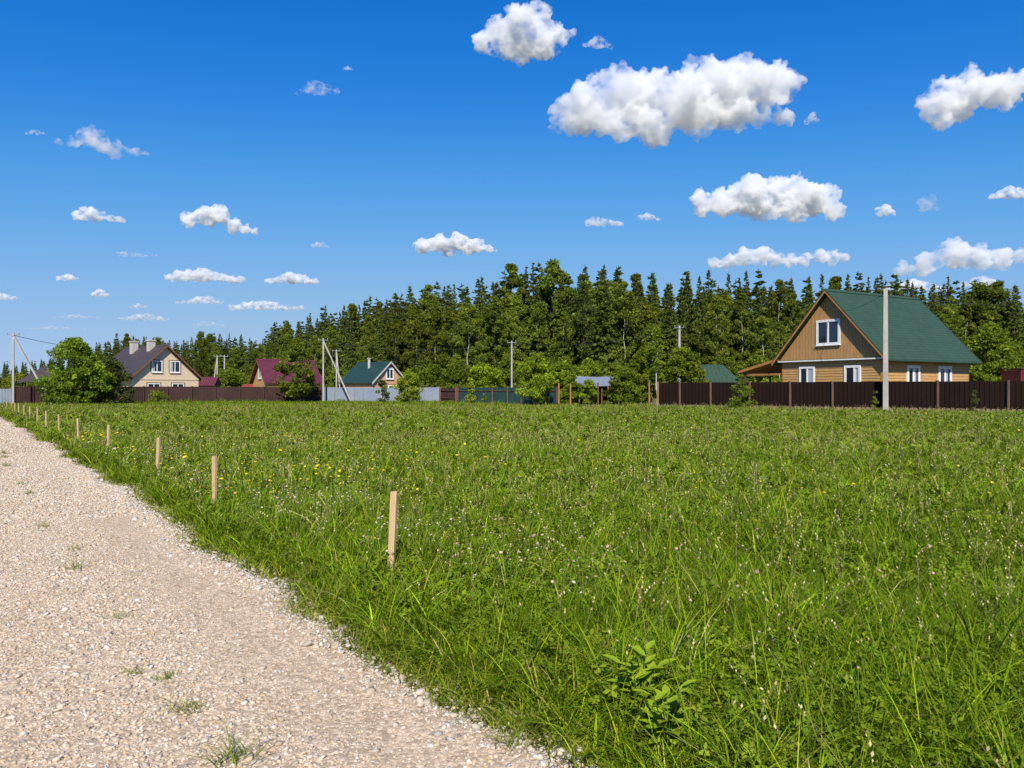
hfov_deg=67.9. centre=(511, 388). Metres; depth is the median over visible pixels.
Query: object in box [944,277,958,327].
spruce tree
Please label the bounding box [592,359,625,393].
shrub
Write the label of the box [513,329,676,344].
power cable
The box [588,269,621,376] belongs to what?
spruce tree
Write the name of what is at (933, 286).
spruce tree
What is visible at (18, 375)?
shrub
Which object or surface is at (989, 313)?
birch tree
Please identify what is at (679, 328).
utility pole
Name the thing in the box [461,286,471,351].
spruce tree
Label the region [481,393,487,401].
shrub
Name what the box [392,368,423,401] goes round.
shrub
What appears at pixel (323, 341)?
utility pole
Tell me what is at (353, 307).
birch tree
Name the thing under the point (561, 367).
shrub
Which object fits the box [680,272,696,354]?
spruce tree
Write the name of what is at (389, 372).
window
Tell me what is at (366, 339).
birch tree
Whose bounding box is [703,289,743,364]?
birch tree
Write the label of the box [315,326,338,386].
leafy tree
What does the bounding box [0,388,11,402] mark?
light sheet fence
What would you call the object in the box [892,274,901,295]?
spruce tree
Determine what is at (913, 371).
window
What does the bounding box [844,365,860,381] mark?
window
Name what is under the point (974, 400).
shrub
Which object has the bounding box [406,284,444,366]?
birch tree
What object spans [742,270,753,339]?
spruce tree
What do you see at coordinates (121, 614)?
weed tuft
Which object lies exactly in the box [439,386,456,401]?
red brown gate
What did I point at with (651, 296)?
spruce tree
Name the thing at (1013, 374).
metal container
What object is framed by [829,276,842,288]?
birch tree
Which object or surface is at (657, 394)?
fence post
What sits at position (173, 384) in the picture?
window
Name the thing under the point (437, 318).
birch tree
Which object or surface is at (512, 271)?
birch tree
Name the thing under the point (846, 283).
spruce tree
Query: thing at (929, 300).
spruce tree
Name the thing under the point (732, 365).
shrub
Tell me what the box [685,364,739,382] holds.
green roofed shed
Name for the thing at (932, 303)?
spruce tree
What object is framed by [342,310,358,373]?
spruce tree
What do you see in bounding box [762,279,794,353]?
birch tree
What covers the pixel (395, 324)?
birch tree
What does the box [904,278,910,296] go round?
spruce tree
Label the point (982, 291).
leafy tree
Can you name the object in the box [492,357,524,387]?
shrub
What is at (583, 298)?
pine tree
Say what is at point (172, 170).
sky
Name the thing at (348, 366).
spruce tree
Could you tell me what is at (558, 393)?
fence post
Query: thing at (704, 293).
spruce tree
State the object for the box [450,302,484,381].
birch tree
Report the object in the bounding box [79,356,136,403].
leafy tree
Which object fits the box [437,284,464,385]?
spruce tree
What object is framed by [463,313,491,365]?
birch tree
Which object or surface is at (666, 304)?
spruce tree
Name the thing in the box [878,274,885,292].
spruce tree
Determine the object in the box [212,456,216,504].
survey stake
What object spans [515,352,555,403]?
young tree
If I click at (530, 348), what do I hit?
spruce tree
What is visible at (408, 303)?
spruce tree
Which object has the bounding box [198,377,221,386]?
purple roofed shed
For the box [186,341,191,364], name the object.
spruce tree
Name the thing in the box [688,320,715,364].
birch tree
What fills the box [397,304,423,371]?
birch tree
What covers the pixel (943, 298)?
spruce tree
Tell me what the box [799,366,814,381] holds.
window
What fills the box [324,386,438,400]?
grey blue fence
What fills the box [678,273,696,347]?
spruce tree
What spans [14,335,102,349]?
power cable
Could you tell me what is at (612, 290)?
birch tree
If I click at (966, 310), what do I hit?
birch tree
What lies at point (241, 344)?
spruce tree
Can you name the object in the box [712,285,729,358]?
spruce tree
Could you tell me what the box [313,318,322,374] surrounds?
spruce tree
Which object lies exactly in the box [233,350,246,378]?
leafy tree
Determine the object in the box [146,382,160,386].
window
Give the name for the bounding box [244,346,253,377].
spruce tree
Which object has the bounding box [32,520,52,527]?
weed tuft
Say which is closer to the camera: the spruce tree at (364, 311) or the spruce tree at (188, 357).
the spruce tree at (364, 311)
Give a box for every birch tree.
[89,348,103,371]
[120,333,132,350]
[205,343,220,376]
[271,326,291,358]
[307,336,321,376]
[324,339,342,386]
[338,303,361,360]
[354,315,378,364]
[355,330,376,364]
[364,301,385,361]
[379,318,408,374]
[385,305,404,332]
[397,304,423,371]
[403,319,432,373]
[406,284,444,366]
[419,305,446,383]
[437,308,468,378]
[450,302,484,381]
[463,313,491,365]
[481,319,510,366]
[486,263,526,350]
[496,310,526,371]
[521,302,552,373]
[547,310,576,360]
[572,280,601,365]
[586,279,630,366]
[606,281,644,378]
[620,274,651,351]
[636,305,668,390]
[638,323,667,397]
[650,328,665,404]
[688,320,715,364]
[697,295,734,364]
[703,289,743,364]
[727,292,756,379]
[746,315,779,381]
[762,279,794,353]
[765,320,789,381]
[776,293,805,335]
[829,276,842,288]
[939,297,970,347]
[952,302,985,380]
[978,304,1005,374]
[981,321,999,376]
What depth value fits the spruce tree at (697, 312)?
124.18 m
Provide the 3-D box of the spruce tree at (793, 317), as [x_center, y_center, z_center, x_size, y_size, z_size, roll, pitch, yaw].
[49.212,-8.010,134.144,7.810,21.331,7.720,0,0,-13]
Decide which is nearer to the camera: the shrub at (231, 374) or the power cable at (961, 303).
the power cable at (961, 303)
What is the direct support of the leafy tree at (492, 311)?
on the ground at (392, 658)
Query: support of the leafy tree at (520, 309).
on the ground at (392, 658)
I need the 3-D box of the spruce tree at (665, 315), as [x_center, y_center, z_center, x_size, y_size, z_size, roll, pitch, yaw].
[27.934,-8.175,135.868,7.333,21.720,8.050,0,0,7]
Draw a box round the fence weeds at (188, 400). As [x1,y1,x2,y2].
[37,398,1023,411]
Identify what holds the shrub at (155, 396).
on the ground at (392, 658)
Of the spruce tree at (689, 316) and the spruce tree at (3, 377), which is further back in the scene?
the spruce tree at (3, 377)
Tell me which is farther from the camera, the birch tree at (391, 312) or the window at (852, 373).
the birch tree at (391, 312)
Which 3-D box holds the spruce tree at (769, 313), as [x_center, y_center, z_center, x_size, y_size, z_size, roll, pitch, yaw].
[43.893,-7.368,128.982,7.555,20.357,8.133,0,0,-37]
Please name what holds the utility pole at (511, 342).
on the ground at (392, 658)
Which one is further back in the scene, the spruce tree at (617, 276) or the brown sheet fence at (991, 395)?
the spruce tree at (617, 276)
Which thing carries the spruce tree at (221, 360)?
on the ground at (392, 658)
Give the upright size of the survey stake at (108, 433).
0.754 m
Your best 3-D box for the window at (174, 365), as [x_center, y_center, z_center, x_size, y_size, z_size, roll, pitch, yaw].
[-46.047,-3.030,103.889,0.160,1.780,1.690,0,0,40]
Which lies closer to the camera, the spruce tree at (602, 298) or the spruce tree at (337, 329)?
the spruce tree at (602, 298)
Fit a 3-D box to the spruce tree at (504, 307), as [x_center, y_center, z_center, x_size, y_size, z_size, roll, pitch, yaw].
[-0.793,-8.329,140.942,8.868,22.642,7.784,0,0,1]
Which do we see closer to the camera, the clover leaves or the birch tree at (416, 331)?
the clover leaves
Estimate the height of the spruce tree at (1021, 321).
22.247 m
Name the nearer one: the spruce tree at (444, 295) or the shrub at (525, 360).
the shrub at (525, 360)
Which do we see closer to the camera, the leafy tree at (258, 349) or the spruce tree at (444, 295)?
the spruce tree at (444, 295)
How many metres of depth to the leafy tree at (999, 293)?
145.56 m
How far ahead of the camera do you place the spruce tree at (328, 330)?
176.98 m
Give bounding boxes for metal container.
[1000,368,1023,380]
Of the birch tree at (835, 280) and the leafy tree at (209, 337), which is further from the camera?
the leafy tree at (209, 337)
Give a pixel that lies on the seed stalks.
(176, 406)
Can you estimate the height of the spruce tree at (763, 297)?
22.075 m
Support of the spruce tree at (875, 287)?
on the ground at (392, 658)
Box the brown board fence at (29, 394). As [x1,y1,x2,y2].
[15,386,321,403]
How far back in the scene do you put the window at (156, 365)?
102.00 m
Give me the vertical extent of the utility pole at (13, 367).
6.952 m
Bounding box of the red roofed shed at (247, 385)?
[241,384,252,386]
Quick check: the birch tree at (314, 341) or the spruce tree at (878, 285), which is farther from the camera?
the birch tree at (314, 341)
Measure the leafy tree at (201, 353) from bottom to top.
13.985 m
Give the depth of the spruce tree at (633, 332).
123.92 m
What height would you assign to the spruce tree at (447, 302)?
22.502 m
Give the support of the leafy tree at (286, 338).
on the ground at (392, 658)
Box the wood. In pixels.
[0,262,1023,383]
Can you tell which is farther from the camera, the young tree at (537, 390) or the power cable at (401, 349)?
the power cable at (401, 349)
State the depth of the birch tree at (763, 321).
120.96 m
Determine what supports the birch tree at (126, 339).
on the ground at (392, 658)
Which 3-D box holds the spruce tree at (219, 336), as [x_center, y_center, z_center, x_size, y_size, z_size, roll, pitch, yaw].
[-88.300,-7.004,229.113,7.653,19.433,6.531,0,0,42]
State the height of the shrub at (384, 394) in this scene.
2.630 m
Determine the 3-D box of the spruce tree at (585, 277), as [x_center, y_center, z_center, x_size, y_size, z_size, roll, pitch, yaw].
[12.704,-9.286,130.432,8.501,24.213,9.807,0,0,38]
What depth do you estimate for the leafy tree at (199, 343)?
233.87 m
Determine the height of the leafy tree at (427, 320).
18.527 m
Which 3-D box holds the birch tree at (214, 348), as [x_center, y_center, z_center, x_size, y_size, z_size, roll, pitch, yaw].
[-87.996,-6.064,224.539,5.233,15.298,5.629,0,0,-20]
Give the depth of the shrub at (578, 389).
68.33 m
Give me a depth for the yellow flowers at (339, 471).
11.16 m
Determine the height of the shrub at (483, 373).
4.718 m
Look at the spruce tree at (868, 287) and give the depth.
143.94 m
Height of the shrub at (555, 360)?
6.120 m
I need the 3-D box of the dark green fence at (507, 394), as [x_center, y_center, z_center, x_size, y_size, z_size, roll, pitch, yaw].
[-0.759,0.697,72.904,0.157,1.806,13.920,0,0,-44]
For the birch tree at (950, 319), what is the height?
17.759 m
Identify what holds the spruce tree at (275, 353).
on the ground at (392, 658)
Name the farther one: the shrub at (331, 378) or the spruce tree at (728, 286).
the spruce tree at (728, 286)
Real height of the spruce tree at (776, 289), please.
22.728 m
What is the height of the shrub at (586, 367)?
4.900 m
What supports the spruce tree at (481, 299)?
on the ground at (392, 658)
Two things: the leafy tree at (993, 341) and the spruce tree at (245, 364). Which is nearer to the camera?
the leafy tree at (993, 341)
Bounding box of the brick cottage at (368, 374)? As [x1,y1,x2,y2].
[339,358,403,387]
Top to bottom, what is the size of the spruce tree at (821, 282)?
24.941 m
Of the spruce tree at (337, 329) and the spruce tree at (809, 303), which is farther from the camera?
the spruce tree at (337, 329)
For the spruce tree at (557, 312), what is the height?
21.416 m
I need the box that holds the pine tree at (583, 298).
[562,281,596,360]
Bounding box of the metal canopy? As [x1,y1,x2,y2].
[575,376,617,404]
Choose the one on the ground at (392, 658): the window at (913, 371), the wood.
the wood
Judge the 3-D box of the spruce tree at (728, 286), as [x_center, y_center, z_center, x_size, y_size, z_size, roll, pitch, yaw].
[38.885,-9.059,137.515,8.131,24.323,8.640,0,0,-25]
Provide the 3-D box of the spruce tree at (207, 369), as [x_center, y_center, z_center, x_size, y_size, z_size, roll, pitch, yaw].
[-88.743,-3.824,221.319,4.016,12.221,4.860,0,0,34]
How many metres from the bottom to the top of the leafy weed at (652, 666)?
0.357 m
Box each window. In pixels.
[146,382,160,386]
[151,359,162,372]
[169,360,180,372]
[171,382,184,386]
[385,368,393,379]
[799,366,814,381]
[816,318,840,345]
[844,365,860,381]
[906,365,919,381]
[938,366,951,380]
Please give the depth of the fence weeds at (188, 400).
62.22 m
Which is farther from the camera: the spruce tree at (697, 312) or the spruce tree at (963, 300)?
the spruce tree at (963, 300)
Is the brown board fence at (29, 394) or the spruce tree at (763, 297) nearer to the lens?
the brown board fence at (29, 394)
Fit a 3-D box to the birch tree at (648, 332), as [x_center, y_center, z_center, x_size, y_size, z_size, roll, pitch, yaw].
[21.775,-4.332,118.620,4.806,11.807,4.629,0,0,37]
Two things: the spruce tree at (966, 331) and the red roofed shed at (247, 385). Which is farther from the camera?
the spruce tree at (966, 331)
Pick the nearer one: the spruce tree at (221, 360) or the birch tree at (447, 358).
the birch tree at (447, 358)
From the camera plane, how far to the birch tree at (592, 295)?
124.66 m
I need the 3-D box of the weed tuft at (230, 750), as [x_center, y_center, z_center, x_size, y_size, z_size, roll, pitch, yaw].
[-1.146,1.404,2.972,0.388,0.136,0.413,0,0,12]
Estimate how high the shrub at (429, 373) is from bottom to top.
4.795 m
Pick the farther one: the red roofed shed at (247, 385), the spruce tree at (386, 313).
the spruce tree at (386, 313)
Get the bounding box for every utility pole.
[6,332,51,403]
[214,355,220,376]
[318,338,350,401]
[336,350,339,386]
[507,341,515,387]
[674,325,683,381]
[883,289,888,409]
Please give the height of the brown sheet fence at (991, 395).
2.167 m
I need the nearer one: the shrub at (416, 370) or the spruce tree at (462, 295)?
the shrub at (416, 370)
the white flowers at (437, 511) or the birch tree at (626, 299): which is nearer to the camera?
the white flowers at (437, 511)
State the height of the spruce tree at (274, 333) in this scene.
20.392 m
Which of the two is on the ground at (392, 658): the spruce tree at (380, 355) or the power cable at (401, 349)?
the spruce tree at (380, 355)
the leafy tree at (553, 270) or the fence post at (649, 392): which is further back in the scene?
the leafy tree at (553, 270)
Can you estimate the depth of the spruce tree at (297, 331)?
184.60 m
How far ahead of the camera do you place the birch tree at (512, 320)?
122.46 m
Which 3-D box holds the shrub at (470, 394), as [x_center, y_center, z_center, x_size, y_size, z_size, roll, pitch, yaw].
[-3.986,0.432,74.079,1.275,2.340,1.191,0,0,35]
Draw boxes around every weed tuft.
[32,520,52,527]
[59,553,94,570]
[66,540,84,550]
[104,608,135,618]
[117,659,147,678]
[140,692,215,716]
[147,667,181,681]
[149,719,288,767]
[421,679,468,706]
[483,716,538,754]
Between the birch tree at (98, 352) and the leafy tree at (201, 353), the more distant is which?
the birch tree at (98, 352)
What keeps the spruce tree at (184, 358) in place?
on the ground at (392, 658)
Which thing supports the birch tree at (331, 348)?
on the ground at (392, 658)
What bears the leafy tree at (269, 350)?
on the ground at (392, 658)
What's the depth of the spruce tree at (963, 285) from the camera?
149.88 m
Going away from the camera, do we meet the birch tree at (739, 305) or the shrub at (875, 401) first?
the shrub at (875, 401)
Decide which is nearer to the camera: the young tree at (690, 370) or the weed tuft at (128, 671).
the weed tuft at (128, 671)
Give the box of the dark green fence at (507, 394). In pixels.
[457,387,557,404]
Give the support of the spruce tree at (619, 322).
on the ground at (392, 658)
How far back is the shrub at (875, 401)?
48.46 m
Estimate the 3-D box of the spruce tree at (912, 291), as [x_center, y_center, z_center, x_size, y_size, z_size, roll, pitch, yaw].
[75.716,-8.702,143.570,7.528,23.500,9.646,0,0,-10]
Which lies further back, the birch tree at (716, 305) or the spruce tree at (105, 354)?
the spruce tree at (105, 354)
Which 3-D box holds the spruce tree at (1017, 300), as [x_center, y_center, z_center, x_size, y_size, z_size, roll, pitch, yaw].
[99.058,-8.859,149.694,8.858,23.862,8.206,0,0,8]
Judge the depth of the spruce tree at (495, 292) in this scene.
135.52 m
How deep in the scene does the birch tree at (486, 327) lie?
128.23 m
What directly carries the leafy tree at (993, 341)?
on the ground at (392, 658)
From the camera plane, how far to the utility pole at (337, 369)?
107.93 m
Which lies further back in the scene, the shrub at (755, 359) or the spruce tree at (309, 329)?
the spruce tree at (309, 329)
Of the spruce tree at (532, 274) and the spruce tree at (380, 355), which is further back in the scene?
the spruce tree at (380, 355)
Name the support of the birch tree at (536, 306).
on the ground at (392, 658)
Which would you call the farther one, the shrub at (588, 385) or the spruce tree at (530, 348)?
the spruce tree at (530, 348)
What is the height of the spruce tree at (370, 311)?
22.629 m
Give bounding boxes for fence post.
[558,383,559,403]
[648,382,649,403]
[657,382,658,405]
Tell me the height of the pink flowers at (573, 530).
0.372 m
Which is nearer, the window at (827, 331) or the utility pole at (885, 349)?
the utility pole at (885, 349)
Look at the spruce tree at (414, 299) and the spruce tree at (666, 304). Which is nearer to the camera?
the spruce tree at (666, 304)
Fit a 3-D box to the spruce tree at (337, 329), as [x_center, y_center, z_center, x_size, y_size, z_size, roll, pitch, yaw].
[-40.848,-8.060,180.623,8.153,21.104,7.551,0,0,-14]
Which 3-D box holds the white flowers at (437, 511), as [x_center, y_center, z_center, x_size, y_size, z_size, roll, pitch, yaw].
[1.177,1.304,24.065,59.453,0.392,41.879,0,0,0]
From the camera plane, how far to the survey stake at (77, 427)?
20.49 m
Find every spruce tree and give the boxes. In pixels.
[0,367,6,388]
[102,344,108,360]
[112,333,120,355]
[181,346,188,360]
[185,337,195,370]
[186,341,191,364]
[194,356,199,381]
[204,355,210,376]
[212,334,223,367]
[213,337,226,378]
[222,339,229,377]
[238,334,247,368]
[242,338,254,378]
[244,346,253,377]
[269,322,279,355]
[273,341,277,357]
[295,326,301,354]
[302,315,310,359]
[306,313,314,354]
[306,325,319,371]
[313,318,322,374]
[319,318,335,384]
[321,304,332,358]
[328,305,349,383]
[336,312,345,351]
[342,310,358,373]
[343,320,357,374]
[353,304,364,359]
[357,300,366,339]
[359,296,377,361]
[371,313,387,361]
[372,308,387,361]
[382,298,391,351]
[384,292,404,371]
[398,301,409,371]
[402,286,416,348]
[409,298,420,353]
[436,286,448,355]
[436,286,451,365]
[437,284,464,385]
[459,289,464,323]
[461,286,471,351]
[464,277,487,353]
[471,279,483,352]
[486,282,506,365]
[488,282,494,302]
[502,289,508,339]
[517,267,531,335]
[518,263,547,362]
[524,285,551,379]
[540,276,555,350]
[550,276,577,370]
[564,278,580,364]
[570,266,591,364]
[571,276,587,364]
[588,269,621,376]
[597,265,614,340]
[611,266,629,335]
[611,277,629,361]
[625,282,653,396]
[644,273,662,397]
[650,283,684,397]
[651,287,663,321]
[653,284,677,389]
[660,284,676,335]
[674,288,690,358]
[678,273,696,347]
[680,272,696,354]
[688,274,711,364]
[696,289,714,347]
[702,270,722,329]
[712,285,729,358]
[724,271,734,344]
[729,277,754,377]
[731,287,753,379]
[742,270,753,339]
[750,288,776,377]
[756,287,780,380]
[760,286,767,316]
[774,288,783,352]
[788,276,799,328]
[789,285,800,335]
[800,283,814,319]
[801,276,814,320]
[816,274,823,296]
[844,274,852,290]
[866,275,871,292]
[872,280,877,293]
[873,276,881,293]
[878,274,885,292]
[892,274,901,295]
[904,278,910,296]
[909,281,915,296]
[918,285,926,303]
[927,287,938,314]
[927,292,933,310]
[930,284,941,315]
[937,283,948,317]
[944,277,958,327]
[958,282,967,309]
[958,290,982,364]
[964,297,982,380]
[1003,286,1023,360]
[1008,302,1023,366]
[1010,283,1022,333]
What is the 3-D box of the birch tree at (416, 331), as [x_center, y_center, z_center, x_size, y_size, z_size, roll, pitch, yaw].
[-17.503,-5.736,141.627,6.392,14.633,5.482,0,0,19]
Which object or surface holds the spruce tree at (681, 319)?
on the ground at (392, 658)
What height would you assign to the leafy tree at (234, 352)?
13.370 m
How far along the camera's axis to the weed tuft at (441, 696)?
3.61 m
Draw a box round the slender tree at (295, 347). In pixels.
[272,337,316,401]
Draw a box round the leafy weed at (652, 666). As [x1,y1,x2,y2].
[601,640,677,707]
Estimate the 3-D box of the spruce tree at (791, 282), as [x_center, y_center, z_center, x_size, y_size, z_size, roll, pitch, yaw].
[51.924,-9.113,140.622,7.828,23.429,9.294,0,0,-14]
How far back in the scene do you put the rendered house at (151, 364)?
103.37 m
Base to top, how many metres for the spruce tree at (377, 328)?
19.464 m
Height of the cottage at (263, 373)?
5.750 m
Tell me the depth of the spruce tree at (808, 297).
142.01 m
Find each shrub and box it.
[0,372,31,388]
[148,389,170,402]
[215,367,248,386]
[324,366,348,386]
[375,379,390,401]
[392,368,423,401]
[405,365,432,387]
[416,362,450,387]
[435,360,472,389]
[464,381,476,402]
[466,361,502,387]
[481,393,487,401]
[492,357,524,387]
[513,358,541,384]
[541,356,578,385]
[545,360,578,403]
[561,373,583,404]
[572,357,604,402]
[578,378,599,405]
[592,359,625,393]
[601,365,641,405]
[710,357,743,377]
[725,378,757,407]
[735,353,779,381]
[871,390,879,410]
[969,390,979,410]
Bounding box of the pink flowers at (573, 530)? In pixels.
[65,418,1023,726]
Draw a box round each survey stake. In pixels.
[77,418,78,437]
[107,425,109,448]
[155,437,160,473]
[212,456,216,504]
[387,491,397,569]
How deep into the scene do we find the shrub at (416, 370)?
110.99 m
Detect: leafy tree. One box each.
[30,337,118,404]
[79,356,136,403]
[153,337,163,344]
[189,331,212,375]
[193,333,215,376]
[193,348,211,386]
[225,346,244,385]
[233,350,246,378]
[249,344,265,373]
[255,341,274,359]
[269,320,294,358]
[279,333,299,357]
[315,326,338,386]
[410,299,447,375]
[476,296,510,385]
[501,294,531,387]
[519,258,577,357]
[959,282,1007,370]
[963,321,1023,380]
[975,280,1023,372]
[1006,333,1023,367]
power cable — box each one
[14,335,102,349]
[326,341,509,349]
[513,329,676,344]
[888,293,1019,305]
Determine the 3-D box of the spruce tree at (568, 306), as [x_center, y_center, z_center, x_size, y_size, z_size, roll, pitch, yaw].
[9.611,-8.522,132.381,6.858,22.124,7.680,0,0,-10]
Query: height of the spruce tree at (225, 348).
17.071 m
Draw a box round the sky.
[0,0,1023,376]
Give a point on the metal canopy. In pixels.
(603, 382)
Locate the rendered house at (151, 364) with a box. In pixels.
[100,340,204,386]
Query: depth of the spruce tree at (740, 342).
125.87 m
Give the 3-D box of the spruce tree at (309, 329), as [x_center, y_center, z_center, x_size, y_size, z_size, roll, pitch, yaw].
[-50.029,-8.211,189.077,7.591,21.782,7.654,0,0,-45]
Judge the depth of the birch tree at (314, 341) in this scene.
170.13 m
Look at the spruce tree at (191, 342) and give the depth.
237.09 m
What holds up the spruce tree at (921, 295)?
on the ground at (392, 658)
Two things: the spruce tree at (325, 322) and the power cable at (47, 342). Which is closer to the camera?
the power cable at (47, 342)
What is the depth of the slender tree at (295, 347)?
82.42 m
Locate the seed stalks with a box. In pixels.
[0,402,1023,767]
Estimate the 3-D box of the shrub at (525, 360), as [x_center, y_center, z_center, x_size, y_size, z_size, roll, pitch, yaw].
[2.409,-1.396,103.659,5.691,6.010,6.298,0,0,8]
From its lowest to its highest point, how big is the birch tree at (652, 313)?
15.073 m
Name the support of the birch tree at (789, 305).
on the ground at (392, 658)
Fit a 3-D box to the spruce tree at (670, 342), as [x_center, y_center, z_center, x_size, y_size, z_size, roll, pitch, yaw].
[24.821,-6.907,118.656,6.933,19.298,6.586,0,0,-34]
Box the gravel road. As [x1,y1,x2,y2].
[0,417,563,767]
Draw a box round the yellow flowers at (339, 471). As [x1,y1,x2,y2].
[67,410,1023,545]
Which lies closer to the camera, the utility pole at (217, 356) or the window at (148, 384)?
the window at (148, 384)
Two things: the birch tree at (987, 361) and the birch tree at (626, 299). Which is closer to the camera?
the birch tree at (626, 299)
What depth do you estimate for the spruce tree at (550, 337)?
136.38 m
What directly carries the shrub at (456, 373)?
on the ground at (392, 658)
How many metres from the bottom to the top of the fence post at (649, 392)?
2.122 m
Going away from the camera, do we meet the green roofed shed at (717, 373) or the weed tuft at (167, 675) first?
the weed tuft at (167, 675)
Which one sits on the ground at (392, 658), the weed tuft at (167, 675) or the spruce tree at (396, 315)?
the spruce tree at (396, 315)
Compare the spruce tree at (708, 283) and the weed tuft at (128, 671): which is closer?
the weed tuft at (128, 671)
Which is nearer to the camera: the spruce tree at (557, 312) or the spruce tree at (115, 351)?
the spruce tree at (557, 312)
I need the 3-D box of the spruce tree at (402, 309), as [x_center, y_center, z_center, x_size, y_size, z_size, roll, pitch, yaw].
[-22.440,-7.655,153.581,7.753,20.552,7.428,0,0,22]
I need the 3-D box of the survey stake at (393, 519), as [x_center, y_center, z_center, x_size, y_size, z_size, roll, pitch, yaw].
[-0.922,1.168,5.856,0.052,0.764,0.034,2,-1,16]
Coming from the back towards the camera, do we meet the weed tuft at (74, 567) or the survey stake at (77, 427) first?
the survey stake at (77, 427)
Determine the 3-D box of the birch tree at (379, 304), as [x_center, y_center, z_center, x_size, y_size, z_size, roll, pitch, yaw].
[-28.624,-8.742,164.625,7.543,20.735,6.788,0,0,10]
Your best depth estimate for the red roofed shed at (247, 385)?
112.95 m
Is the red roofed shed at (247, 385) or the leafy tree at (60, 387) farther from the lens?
the red roofed shed at (247, 385)
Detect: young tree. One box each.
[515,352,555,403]
[622,346,663,403]
[656,345,709,396]
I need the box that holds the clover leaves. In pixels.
[1,409,1023,767]
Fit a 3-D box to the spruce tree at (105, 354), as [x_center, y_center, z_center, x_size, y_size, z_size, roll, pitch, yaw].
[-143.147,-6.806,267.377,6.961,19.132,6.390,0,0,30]
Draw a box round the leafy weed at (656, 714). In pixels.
[632,680,696,745]
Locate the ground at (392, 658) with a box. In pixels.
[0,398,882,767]
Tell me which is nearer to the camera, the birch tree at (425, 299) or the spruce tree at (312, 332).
the birch tree at (425, 299)
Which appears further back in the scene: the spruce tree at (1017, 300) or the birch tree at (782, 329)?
the spruce tree at (1017, 300)
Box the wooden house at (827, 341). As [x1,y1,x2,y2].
[738,288,981,381]
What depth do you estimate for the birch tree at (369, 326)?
159.62 m
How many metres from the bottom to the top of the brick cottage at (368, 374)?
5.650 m
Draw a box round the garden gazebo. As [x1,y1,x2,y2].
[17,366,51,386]
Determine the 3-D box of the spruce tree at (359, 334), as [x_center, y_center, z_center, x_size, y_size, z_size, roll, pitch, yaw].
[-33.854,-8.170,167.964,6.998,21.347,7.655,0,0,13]
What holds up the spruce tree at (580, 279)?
on the ground at (392, 658)
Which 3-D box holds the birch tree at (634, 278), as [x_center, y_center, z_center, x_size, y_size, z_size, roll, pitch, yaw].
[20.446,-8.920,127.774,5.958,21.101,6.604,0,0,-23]
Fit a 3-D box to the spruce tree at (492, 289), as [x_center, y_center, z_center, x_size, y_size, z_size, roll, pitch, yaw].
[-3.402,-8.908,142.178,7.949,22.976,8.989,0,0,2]
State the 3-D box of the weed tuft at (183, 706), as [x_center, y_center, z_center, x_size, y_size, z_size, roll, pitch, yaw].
[-1.513,1.422,3.461,0.372,0.101,0.243,0,0,0]
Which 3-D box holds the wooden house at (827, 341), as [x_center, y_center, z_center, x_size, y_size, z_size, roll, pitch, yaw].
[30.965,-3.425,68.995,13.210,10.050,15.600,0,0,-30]
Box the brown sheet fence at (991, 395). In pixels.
[658,380,1023,412]
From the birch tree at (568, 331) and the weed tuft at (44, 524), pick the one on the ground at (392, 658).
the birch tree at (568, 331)
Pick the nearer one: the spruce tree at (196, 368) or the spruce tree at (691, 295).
the spruce tree at (691, 295)
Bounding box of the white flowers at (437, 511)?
[33,409,1009,724]
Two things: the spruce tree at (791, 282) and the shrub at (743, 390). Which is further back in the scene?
the spruce tree at (791, 282)
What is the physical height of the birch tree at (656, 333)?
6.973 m
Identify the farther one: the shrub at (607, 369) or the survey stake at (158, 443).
the shrub at (607, 369)
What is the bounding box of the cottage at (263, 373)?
[248,359,321,386]
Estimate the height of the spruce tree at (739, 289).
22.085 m
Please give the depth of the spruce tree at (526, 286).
137.90 m
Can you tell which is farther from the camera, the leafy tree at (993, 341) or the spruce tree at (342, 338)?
the spruce tree at (342, 338)
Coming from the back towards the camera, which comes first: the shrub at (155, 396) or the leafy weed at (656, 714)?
the shrub at (155, 396)
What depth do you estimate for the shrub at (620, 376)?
63.55 m
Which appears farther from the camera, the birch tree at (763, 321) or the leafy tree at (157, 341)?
the leafy tree at (157, 341)
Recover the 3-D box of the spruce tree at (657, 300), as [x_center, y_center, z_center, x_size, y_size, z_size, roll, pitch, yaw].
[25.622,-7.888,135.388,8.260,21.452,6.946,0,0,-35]
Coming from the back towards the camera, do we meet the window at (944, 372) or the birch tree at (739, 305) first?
the birch tree at (739, 305)
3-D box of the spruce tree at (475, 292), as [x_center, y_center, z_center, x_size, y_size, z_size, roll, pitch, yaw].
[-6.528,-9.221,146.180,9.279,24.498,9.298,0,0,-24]
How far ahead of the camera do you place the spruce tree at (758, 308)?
133.97 m
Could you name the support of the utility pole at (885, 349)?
on the ground at (392, 658)
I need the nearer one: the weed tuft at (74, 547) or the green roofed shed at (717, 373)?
the weed tuft at (74, 547)
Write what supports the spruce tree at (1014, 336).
on the ground at (392, 658)
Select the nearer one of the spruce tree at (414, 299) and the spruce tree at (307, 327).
the spruce tree at (414, 299)

